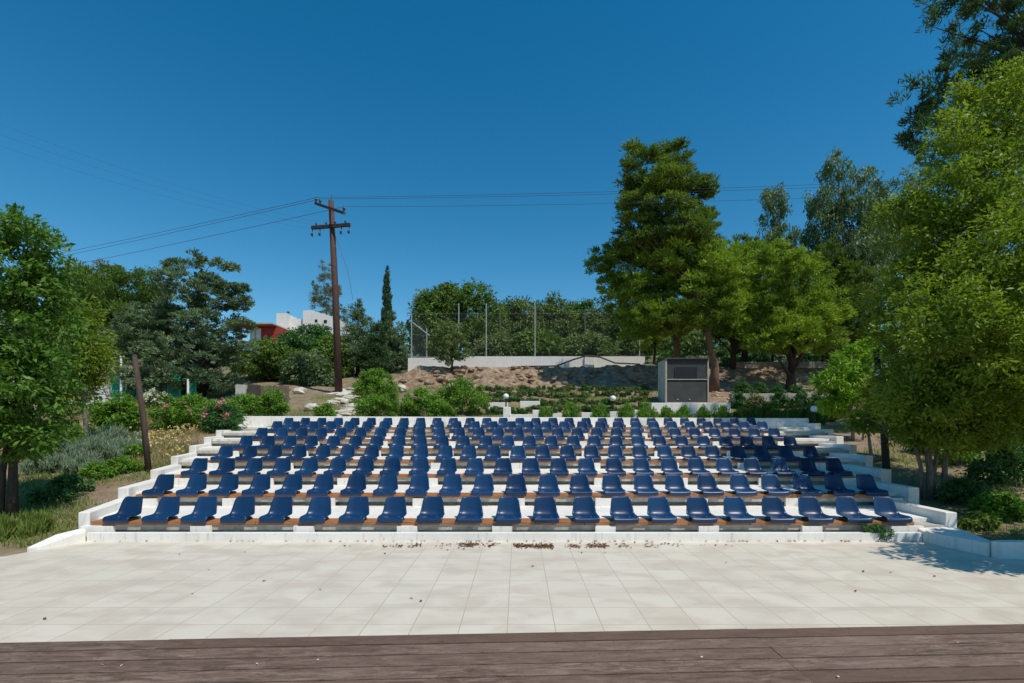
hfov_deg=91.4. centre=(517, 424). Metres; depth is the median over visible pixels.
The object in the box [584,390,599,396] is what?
ground shrub
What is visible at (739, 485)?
stadium seat
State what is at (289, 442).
stadium seat
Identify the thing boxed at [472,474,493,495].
stadium seat
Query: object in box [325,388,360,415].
stone path
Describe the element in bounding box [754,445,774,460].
stadium seat
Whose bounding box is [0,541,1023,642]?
tiled floor
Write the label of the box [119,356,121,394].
white pole
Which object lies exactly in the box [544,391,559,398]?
ground shrub
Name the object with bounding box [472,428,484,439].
stadium seat
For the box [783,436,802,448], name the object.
stadium seat
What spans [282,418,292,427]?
stadium seat
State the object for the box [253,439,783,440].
plank bench
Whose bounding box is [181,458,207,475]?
stadium seat
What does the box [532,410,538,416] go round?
edging block
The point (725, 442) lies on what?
stadium seat
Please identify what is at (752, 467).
stadium seat
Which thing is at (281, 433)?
stadium seat
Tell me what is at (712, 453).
stadium seat
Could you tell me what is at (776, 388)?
planter shrub
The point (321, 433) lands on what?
stadium seat
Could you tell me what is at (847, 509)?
stadium seat
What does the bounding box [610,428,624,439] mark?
stadium seat
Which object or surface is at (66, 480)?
bush
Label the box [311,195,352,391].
utility pole
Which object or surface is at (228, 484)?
stadium seat
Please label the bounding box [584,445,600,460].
stadium seat
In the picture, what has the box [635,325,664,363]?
slender pine
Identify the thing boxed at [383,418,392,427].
stadium seat
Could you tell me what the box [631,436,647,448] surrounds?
stadium seat
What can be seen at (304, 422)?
stadium seat
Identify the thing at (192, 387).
green gate
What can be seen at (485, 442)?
stadium seat
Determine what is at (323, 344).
garden tree
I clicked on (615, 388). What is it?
ground shrub
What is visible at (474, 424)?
stadium seat
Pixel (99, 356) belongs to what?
young tree
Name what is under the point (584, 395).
ground shrub
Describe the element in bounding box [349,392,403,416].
bush
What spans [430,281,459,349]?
woodland tree
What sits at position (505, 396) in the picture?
garden lamp
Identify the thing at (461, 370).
rubble
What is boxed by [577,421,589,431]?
stadium seat
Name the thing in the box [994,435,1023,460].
slope bush
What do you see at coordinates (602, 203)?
power line
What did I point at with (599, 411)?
planted shrub
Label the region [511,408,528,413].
ground shrub
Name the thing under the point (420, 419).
stadium seat
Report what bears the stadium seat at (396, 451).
on the plank bench at (458, 460)
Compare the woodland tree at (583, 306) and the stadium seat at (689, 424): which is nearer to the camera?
the stadium seat at (689, 424)
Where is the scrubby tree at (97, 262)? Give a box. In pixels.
[62,257,125,340]
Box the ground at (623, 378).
[0,346,1023,556]
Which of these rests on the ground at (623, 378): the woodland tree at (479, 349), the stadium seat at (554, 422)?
the woodland tree at (479, 349)
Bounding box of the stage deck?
[0,624,1023,682]
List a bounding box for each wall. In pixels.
[69,386,110,404]
[408,356,644,371]
[650,403,730,413]
[730,393,831,402]
[736,362,825,367]
[991,540,1023,558]
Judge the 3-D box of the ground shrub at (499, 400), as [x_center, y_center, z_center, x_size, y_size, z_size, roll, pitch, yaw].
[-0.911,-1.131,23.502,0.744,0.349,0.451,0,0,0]
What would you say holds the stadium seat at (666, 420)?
on the plank bench at (552, 428)
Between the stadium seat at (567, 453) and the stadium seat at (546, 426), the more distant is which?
the stadium seat at (546, 426)
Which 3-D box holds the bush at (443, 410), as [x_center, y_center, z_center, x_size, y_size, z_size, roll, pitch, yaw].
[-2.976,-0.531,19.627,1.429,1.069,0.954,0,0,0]
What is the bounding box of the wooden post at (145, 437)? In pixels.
[132,354,151,472]
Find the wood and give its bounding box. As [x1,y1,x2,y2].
[0,313,911,355]
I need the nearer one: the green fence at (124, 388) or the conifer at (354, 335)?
the green fence at (124, 388)
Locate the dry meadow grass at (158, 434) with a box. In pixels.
[1,397,228,466]
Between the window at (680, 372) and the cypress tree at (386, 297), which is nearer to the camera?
the window at (680, 372)
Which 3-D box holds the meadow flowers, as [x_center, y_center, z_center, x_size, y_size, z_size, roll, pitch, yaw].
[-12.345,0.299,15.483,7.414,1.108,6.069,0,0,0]
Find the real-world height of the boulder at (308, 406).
0.400 m
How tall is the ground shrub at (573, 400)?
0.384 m
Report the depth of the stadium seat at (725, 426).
16.16 m
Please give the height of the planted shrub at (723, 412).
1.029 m
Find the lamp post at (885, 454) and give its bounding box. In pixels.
[873,349,891,481]
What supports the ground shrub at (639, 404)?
on the ground at (623, 378)
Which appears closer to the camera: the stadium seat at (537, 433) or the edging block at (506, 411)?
the stadium seat at (537, 433)
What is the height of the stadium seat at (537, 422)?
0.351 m
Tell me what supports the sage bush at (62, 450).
on the ground at (623, 378)
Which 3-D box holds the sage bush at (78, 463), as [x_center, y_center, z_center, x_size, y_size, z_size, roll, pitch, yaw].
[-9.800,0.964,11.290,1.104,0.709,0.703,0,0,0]
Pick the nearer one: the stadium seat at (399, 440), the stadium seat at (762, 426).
the stadium seat at (399, 440)
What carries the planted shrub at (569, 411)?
on the ground at (623, 378)
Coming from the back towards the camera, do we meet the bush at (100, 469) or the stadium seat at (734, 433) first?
the stadium seat at (734, 433)
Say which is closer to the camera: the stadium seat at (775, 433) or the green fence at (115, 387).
the stadium seat at (775, 433)
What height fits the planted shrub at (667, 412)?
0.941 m
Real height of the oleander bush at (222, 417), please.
1.309 m
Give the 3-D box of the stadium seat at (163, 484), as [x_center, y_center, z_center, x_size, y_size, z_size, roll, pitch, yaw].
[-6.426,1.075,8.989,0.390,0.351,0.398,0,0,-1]
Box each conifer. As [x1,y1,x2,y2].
[308,260,348,322]
[340,297,376,374]
[356,320,395,372]
[379,310,412,372]
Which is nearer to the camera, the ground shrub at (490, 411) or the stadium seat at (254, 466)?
the stadium seat at (254, 466)
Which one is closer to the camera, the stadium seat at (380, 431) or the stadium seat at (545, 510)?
the stadium seat at (545, 510)
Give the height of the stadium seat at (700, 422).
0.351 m
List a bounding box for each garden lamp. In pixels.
[503,394,508,406]
[610,396,615,410]
[810,406,817,422]
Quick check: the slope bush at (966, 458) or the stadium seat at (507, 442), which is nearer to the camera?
the slope bush at (966, 458)
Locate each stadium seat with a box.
[102,496,142,522]
[141,496,179,522]
[142,474,174,495]
[176,474,206,495]
[180,496,216,522]
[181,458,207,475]
[208,474,238,495]
[209,458,234,475]
[210,445,232,460]
[220,496,254,522]
[233,436,252,448]
[235,445,256,460]
[237,458,262,475]
[242,474,269,495]
[253,428,267,439]
[257,436,274,448]
[259,496,292,522]
[261,445,281,460]
[267,458,290,475]
[268,421,281,431]
[275,428,287,439]
[275,474,301,495]
[281,436,296,448]
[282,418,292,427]
[286,445,306,460]
[288,421,299,431]
[294,458,317,475]
[295,428,307,439]
[299,496,330,522]
[300,418,309,427]
[301,435,317,448]
[307,421,317,431]
[307,474,333,495]
[310,446,330,460]
[315,428,326,439]
[317,418,325,427]
[323,436,339,448]
[323,458,345,475]
[325,421,335,431]
[334,418,342,427]
[334,428,346,439]
[335,445,354,460]
[339,496,368,522]
[340,474,365,495]
[343,421,354,431]
[345,435,361,448]
[350,418,359,427]
[352,458,373,475]
[354,427,365,439]
[360,445,378,460]
[361,421,372,431]
[367,418,375,427]
[367,435,383,448]
[371,428,386,439]
[373,474,397,495]
[377,496,406,522]
[379,421,389,431]
[380,458,400,475]
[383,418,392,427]
[385,445,403,460]
[389,436,405,448]
[391,428,405,439]
[397,418,408,426]
[397,421,408,431]
[405,474,429,495]
[409,458,428,475]
[410,445,428,460]
[411,428,425,439]
[411,436,426,448]
[413,418,424,427]
[413,421,425,431]
[417,496,444,522]
[430,418,441,427]
[431,421,443,431]
[431,428,445,439]
[433,436,448,448]
[435,445,452,460]
[437,458,456,475]
[439,474,462,495]
[447,418,457,427]
[449,421,461,431]
[451,428,464,439]
[455,436,469,448]
[457,496,482,522]
[460,445,476,460]
[464,418,474,427]
[465,458,483,475]
[468,421,479,431]
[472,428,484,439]
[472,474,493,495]
[478,436,492,448]
[481,418,491,427]
[485,445,500,460]
[486,421,497,431]
[491,427,503,439]
[494,458,511,475]
[495,496,521,522]
[498,418,507,427]
[500,436,514,448]
[505,421,515,431]
[505,474,526,495]
[510,445,525,460]
[511,428,523,439]
[515,418,524,427]
[522,436,536,448]
[522,458,540,475]
[523,421,533,431]
[531,418,540,427]
[531,427,543,439]
[533,496,558,522]
[535,445,551,460]
[538,474,559,495]
[541,421,551,431]
[544,436,558,448]
[548,418,558,427]
[550,458,568,475]
[551,428,564,439]
[559,421,570,431]
[559,445,575,460]
[564,418,574,427]
[566,436,581,448]
[569,474,591,495]
[571,428,584,439]
[572,496,599,522]
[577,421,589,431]
[578,458,597,475]
[581,418,592,427]
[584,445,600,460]
[587,435,602,448]
[591,428,604,439]
[595,421,607,431]
[598,418,608,427]
[602,474,625,495]
[605,458,625,475]
[608,445,625,460]
[609,436,625,448]
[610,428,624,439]
[610,496,638,523]
[612,421,625,431]
[614,418,625,427]
[630,418,642,426]
[630,428,644,439]
[631,421,643,431]
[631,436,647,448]
[632,445,650,460]
[633,458,653,475]
[634,474,658,495]
[647,418,655,425]
[647,496,676,522]
[648,421,661,431]
[650,428,665,438]
[653,436,669,448]
[657,445,675,460]
[661,458,682,475]
[663,418,672,426]
[665,474,690,495]
[666,421,680,430]
[669,428,681,439]
[675,436,690,448]
[680,418,688,427]
[681,445,700,460]
[685,421,695,431]
[686,496,717,522]
[688,458,710,475]
[689,427,701,439]
[697,418,705,427]
[697,435,713,448]
[697,474,723,495]
[702,421,713,431]
[705,445,724,460]
[709,428,720,439]
[713,418,722,427]
[716,458,739,475]
[719,436,736,448]
[721,421,731,431]
[723,496,755,522]
[729,428,741,439]
[730,418,738,427]
[730,445,750,460]
[730,474,757,495]
[739,421,749,431]
[740,435,757,448]
[744,458,767,475]
[746,418,756,427]
[748,428,761,439]
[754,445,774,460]
[757,421,767,431]
[761,474,789,495]
[762,436,778,448]
[762,496,795,522]
[768,427,783,439]
[771,458,795,475]
[778,445,799,460]
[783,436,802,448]
[793,474,822,495]
[798,496,833,522]
[799,458,824,475]
[803,445,825,460]
[824,474,855,495]
[825,458,852,475]
[835,496,872,522]
[856,474,888,495]
[873,496,912,522]
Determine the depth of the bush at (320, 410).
19.70 m
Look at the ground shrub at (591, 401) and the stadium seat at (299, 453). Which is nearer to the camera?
the stadium seat at (299, 453)
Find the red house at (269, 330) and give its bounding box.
[239,323,294,348]
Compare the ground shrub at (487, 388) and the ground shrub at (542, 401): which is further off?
the ground shrub at (487, 388)
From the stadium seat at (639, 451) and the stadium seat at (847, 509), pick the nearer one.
the stadium seat at (847, 509)
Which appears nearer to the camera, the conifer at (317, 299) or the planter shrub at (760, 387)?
the planter shrub at (760, 387)
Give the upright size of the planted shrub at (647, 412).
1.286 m
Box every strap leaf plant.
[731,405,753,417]
[745,405,762,417]
[756,400,775,417]
[766,406,791,417]
[781,405,803,417]
[794,405,810,417]
[805,403,827,424]
[825,411,839,421]
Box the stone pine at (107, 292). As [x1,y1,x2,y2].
[45,257,180,356]
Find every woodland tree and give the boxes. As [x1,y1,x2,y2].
[399,287,463,357]
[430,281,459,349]
[446,277,509,354]
[470,311,517,355]
[489,295,547,334]
[505,308,565,355]
[532,290,581,340]
[558,312,623,355]
[563,297,598,334]
[576,301,623,355]
[602,308,660,355]
[873,164,997,351]
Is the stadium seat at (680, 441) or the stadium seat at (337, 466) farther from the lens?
the stadium seat at (680, 441)
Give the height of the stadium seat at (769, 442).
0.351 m
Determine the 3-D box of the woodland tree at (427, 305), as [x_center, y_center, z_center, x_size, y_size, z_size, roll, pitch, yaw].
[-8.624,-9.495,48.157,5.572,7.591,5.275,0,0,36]
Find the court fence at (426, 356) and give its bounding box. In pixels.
[411,300,643,357]
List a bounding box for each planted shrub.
[538,406,553,416]
[562,401,580,416]
[590,402,608,416]
[616,401,635,417]
[636,398,660,417]
[658,404,675,417]
[674,403,691,417]
[694,404,711,417]
[711,404,731,417]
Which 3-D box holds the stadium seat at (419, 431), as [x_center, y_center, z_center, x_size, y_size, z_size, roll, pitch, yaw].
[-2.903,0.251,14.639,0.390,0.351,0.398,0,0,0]
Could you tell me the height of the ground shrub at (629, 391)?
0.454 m
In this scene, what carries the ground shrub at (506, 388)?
on the ground at (623, 378)
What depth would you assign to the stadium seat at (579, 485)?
9.11 m
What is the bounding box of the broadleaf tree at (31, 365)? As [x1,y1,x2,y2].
[0,202,94,517]
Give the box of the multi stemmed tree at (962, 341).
[845,51,1023,499]
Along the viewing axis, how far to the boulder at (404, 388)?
26.80 m
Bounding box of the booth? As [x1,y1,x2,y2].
[657,358,709,402]
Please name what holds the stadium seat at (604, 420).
on the plank bench at (552, 428)
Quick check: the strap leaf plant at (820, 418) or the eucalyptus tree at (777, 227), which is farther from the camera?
the eucalyptus tree at (777, 227)
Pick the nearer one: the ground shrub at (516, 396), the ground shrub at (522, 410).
the ground shrub at (522, 410)
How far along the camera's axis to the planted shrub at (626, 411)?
18.91 m
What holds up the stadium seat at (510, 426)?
on the plank bench at (524, 432)
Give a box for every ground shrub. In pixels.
[484,385,492,390]
[485,391,495,395]
[485,406,499,414]
[491,384,503,390]
[492,390,505,397]
[494,397,504,401]
[498,406,518,413]
[502,386,513,390]
[504,390,515,394]
[507,396,520,401]
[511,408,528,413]
[512,393,524,401]
[515,385,530,389]
[516,388,526,394]
[521,397,538,400]
[522,391,536,396]
[523,388,535,391]
[525,405,540,410]
[533,385,545,389]
[533,390,545,396]
[533,398,546,405]
[542,400,557,405]
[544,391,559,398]
[547,384,558,391]
[550,403,564,410]
[553,393,566,397]
[554,398,573,405]
[558,386,570,392]
[563,383,575,389]
[564,392,576,397]
[565,397,577,402]
[571,397,587,402]
[573,391,589,397]
[578,383,590,390]
[580,405,593,411]
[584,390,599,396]
[585,399,597,404]
[589,385,599,390]
[595,385,607,389]
[596,398,611,404]
[603,387,619,391]
[603,389,618,395]
[605,405,617,412]
[613,385,628,390]
[614,392,627,396]
[615,398,629,403]
[624,389,636,395]
[625,385,641,390]
[625,395,641,401]
[632,401,649,409]
[637,390,649,395]
[637,395,651,401]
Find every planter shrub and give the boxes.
[727,391,748,408]
[733,380,752,392]
[746,391,766,407]
[750,381,767,392]
[767,391,791,407]
[768,382,786,392]
[787,384,806,392]
[790,392,814,407]
[809,392,826,403]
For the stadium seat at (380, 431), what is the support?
on the plank bench at (517, 440)
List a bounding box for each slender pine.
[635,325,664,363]
[713,325,732,364]
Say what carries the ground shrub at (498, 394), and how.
on the ground at (623, 378)
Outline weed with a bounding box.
[861,522,895,539]
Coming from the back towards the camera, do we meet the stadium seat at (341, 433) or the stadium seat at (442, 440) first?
the stadium seat at (341, 433)
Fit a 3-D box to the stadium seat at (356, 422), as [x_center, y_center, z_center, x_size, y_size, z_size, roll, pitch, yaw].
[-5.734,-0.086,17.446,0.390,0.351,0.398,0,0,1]
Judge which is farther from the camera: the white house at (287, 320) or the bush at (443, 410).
the white house at (287, 320)
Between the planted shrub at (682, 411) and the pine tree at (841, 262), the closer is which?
the planted shrub at (682, 411)
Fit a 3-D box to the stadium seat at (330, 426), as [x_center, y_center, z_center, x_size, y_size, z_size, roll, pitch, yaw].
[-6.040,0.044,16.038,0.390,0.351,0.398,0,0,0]
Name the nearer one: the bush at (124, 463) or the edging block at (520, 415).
the bush at (124, 463)
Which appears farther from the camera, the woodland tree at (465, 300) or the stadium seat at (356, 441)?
the woodland tree at (465, 300)
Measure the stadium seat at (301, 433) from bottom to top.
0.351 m
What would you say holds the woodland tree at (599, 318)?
on the ground at (623, 378)
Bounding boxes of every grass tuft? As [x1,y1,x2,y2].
[0,511,39,540]
[12,509,56,534]
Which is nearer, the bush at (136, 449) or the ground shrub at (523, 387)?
the bush at (136, 449)
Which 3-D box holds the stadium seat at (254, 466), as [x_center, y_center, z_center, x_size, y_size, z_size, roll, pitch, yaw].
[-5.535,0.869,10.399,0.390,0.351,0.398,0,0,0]
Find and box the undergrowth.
[635,349,905,368]
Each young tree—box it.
[18,293,128,438]
[805,335,882,439]
[843,372,903,462]
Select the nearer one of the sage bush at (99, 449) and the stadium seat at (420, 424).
the sage bush at (99, 449)
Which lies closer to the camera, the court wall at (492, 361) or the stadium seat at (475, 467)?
the stadium seat at (475, 467)
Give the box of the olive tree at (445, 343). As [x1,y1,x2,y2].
[423,319,473,370]
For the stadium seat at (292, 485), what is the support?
on the plank bench at (567, 495)
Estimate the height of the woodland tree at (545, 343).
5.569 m
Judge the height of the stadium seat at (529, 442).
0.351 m
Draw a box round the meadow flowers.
[0,421,205,455]
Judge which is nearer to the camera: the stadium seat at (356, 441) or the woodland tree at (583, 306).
the stadium seat at (356, 441)
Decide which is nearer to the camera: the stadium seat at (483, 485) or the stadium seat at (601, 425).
the stadium seat at (483, 485)
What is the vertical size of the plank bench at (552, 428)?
0.059 m
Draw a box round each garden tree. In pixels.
[226,335,301,380]
[268,327,316,357]
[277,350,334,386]
[295,323,332,350]
[310,332,353,377]
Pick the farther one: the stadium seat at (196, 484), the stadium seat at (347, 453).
the stadium seat at (347, 453)
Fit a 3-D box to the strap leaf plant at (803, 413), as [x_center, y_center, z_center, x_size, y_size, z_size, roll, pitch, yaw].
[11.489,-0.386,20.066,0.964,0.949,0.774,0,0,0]
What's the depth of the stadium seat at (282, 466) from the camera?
10.51 m
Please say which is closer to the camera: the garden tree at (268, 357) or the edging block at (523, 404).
the edging block at (523, 404)
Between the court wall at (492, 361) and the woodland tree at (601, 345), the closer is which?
the court wall at (492, 361)
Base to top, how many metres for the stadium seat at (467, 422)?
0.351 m
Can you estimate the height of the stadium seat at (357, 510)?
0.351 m
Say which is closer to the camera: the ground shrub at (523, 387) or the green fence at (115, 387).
the green fence at (115, 387)
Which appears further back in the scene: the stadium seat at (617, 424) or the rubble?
the rubble
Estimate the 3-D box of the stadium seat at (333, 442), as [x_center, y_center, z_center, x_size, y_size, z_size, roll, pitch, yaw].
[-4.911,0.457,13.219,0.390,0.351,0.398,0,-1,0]
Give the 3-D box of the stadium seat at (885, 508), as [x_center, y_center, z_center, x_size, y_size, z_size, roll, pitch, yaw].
[5.640,1.281,7.582,0.390,0.351,0.398,0,-1,-1]
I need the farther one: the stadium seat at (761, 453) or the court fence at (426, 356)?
the court fence at (426, 356)
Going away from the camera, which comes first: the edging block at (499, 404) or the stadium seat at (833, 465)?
the stadium seat at (833, 465)
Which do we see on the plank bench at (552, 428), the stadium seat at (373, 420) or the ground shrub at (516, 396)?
the stadium seat at (373, 420)
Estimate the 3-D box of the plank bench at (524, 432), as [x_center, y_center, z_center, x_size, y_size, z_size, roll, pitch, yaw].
[0.000,0.229,16.036,16.272,0.059,0.258,0,0,0]
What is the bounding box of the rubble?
[398,365,816,396]
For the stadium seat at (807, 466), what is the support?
on the plank bench at (493, 476)
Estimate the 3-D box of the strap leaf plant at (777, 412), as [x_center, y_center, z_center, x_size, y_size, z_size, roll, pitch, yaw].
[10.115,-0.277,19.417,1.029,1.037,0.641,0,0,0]
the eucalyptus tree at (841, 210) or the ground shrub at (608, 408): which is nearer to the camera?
the ground shrub at (608, 408)
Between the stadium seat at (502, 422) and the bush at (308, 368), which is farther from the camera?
the bush at (308, 368)
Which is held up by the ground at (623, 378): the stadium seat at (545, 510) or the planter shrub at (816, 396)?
the planter shrub at (816, 396)
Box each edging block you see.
[488,402,507,408]
[503,407,510,416]
[509,414,532,416]
[520,401,539,407]
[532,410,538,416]
[553,413,561,416]
[581,412,591,416]
[609,411,617,417]
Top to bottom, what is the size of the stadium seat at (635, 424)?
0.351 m
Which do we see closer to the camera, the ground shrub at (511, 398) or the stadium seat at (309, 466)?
the stadium seat at (309, 466)
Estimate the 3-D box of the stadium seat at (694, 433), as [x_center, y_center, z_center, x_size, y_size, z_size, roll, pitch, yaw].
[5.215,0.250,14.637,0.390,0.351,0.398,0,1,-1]
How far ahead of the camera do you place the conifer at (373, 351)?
32.56 m
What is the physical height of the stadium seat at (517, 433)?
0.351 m
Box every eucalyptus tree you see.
[754,182,803,361]
[797,146,914,361]
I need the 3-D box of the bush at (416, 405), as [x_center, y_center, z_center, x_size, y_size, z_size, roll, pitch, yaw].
[-3.932,-0.883,20.273,2.161,1.485,1.480,0,0,0]
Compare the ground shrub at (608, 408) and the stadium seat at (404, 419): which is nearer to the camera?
the stadium seat at (404, 419)
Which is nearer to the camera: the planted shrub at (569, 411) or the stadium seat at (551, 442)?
the stadium seat at (551, 442)
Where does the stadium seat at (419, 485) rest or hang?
on the plank bench at (567, 495)
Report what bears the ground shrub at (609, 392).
on the ground at (623, 378)
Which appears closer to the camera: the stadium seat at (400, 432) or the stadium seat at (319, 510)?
the stadium seat at (319, 510)
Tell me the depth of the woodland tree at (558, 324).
54.75 m
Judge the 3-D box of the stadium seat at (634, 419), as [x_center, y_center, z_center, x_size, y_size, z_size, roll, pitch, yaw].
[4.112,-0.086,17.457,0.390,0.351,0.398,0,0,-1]
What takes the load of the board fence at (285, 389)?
on the ground at (623, 378)
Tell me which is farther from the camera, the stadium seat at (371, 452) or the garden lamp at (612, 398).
the garden lamp at (612, 398)
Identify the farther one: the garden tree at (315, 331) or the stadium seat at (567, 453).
the garden tree at (315, 331)
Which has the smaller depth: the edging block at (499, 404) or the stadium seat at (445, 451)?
the stadium seat at (445, 451)
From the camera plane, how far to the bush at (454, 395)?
20.80 m
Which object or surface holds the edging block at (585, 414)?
on the ground at (623, 378)
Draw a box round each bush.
[18,450,77,474]
[26,486,76,505]
[42,473,96,491]
[54,425,107,456]
[60,452,107,474]
[63,436,128,460]
[77,460,120,479]
[87,390,146,431]
[89,422,141,441]
[102,454,145,474]
[114,436,142,447]
[123,444,152,457]
[143,387,170,407]
[146,392,231,428]
[196,400,248,432]
[224,391,265,418]
[255,386,291,415]
[311,401,336,415]
[348,367,401,402]
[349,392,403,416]
[394,385,446,416]
[423,398,458,416]
[435,376,491,415]
[906,436,934,454]
[931,447,986,466]
[934,477,995,503]
[955,443,1023,488]
[957,509,1003,530]
[965,490,1023,521]
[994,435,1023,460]
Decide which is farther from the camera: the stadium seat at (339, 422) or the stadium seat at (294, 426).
the stadium seat at (339, 422)
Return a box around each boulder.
[292,387,306,393]
[303,403,317,410]
[394,384,407,391]
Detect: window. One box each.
[250,328,260,340]
[675,367,696,377]
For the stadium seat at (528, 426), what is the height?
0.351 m
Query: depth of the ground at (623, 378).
25.57 m
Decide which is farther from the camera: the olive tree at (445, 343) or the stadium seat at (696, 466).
the olive tree at (445, 343)
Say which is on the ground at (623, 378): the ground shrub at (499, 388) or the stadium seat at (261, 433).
the ground shrub at (499, 388)
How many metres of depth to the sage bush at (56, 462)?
11.40 m
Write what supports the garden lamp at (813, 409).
on the ground at (623, 378)
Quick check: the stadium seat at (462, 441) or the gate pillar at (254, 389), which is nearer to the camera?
the stadium seat at (462, 441)
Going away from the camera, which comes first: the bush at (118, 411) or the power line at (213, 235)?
the bush at (118, 411)
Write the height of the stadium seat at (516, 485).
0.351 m
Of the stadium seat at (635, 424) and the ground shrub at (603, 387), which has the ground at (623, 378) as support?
the ground shrub at (603, 387)
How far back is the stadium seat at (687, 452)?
11.94 m
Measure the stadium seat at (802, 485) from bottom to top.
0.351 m
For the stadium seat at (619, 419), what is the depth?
17.60 m
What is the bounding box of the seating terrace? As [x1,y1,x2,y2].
[27,416,990,556]
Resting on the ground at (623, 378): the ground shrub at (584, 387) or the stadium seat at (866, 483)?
the ground shrub at (584, 387)
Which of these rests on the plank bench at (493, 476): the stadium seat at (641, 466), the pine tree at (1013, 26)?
the stadium seat at (641, 466)
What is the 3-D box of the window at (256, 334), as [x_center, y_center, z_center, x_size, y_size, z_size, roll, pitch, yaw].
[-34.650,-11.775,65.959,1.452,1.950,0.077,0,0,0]
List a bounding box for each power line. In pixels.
[0,124,315,221]
[7,198,312,263]
[8,137,315,225]
[10,149,318,230]
[11,199,318,266]
[64,207,340,266]
[319,180,915,197]
[352,193,927,206]
[356,183,917,198]
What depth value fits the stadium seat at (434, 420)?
17.59 m
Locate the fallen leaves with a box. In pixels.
[43,540,934,618]
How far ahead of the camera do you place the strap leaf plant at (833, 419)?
19.59 m
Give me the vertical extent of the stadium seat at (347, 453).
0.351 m
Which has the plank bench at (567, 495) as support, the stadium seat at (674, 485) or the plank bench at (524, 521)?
the stadium seat at (674, 485)
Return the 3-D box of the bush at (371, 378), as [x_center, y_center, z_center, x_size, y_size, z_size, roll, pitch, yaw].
[-6.557,-1.706,22.994,2.418,1.981,1.659,0,0,0]
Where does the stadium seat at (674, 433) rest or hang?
on the plank bench at (517, 440)
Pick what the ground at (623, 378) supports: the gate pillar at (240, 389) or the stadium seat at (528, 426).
the gate pillar at (240, 389)
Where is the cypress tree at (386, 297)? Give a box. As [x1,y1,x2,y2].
[380,265,392,330]
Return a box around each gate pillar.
[235,385,246,400]
[247,384,260,401]
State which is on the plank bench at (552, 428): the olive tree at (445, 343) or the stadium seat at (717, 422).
the stadium seat at (717, 422)
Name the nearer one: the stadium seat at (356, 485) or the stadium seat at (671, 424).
the stadium seat at (356, 485)
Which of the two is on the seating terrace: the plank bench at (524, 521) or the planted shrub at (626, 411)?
the plank bench at (524, 521)
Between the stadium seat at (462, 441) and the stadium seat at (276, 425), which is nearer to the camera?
the stadium seat at (462, 441)
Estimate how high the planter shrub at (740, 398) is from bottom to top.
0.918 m
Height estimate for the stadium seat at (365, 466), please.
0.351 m
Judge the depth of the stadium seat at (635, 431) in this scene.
14.76 m
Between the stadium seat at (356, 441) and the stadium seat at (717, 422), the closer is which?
the stadium seat at (356, 441)
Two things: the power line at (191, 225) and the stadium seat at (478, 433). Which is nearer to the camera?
the stadium seat at (478, 433)
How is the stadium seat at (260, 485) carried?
on the plank bench at (567, 495)
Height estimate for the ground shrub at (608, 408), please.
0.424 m
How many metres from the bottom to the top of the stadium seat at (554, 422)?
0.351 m
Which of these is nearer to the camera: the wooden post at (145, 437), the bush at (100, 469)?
the bush at (100, 469)
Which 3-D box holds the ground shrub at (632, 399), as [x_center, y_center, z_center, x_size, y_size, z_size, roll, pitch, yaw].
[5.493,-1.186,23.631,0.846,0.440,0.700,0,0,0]
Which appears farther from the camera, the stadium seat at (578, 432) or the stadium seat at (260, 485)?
the stadium seat at (578, 432)
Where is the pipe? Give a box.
[521,355,639,366]
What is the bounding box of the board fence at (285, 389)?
[261,385,290,401]
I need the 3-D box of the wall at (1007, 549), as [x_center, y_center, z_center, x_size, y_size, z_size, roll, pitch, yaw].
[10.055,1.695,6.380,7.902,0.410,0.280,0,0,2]
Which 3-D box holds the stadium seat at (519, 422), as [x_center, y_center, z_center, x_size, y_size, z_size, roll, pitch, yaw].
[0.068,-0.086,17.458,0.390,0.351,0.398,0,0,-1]
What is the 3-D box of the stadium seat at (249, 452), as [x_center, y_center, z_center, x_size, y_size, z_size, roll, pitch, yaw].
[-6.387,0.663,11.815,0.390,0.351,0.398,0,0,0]
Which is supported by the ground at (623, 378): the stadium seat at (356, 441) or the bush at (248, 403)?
the bush at (248, 403)
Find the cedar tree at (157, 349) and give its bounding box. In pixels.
[94,247,260,396]
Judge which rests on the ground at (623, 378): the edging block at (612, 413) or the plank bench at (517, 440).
the edging block at (612, 413)
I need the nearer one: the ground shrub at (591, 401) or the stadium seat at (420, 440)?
the stadium seat at (420, 440)
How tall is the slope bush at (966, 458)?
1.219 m
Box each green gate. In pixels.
[167,365,180,398]
[188,375,196,397]
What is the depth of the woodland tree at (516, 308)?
52.84 m
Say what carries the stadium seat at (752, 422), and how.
on the plank bench at (552, 428)
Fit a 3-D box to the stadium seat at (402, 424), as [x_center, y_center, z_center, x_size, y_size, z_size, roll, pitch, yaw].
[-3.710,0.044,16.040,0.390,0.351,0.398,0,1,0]
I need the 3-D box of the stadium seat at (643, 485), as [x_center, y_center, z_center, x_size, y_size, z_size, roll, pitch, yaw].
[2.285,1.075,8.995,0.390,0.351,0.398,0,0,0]
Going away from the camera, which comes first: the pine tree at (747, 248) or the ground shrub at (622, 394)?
the ground shrub at (622, 394)
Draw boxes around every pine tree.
[582,235,757,357]
[602,135,727,391]
[701,239,783,369]
[711,232,780,361]
[733,236,858,392]
[775,245,903,361]
[798,236,897,363]
[885,0,1023,167]
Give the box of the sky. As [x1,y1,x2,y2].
[0,0,1023,354]
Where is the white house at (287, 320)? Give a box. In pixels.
[276,310,349,335]
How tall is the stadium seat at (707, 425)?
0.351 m
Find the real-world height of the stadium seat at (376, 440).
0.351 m
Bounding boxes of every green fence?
[110,373,122,400]
[122,377,136,399]
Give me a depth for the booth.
23.05 m
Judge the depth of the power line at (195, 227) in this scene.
29.73 m
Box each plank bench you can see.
[91,518,913,524]
[135,492,889,497]
[175,474,853,477]
[208,459,825,462]
[233,448,802,450]
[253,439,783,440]
[268,431,767,432]
[323,427,732,428]

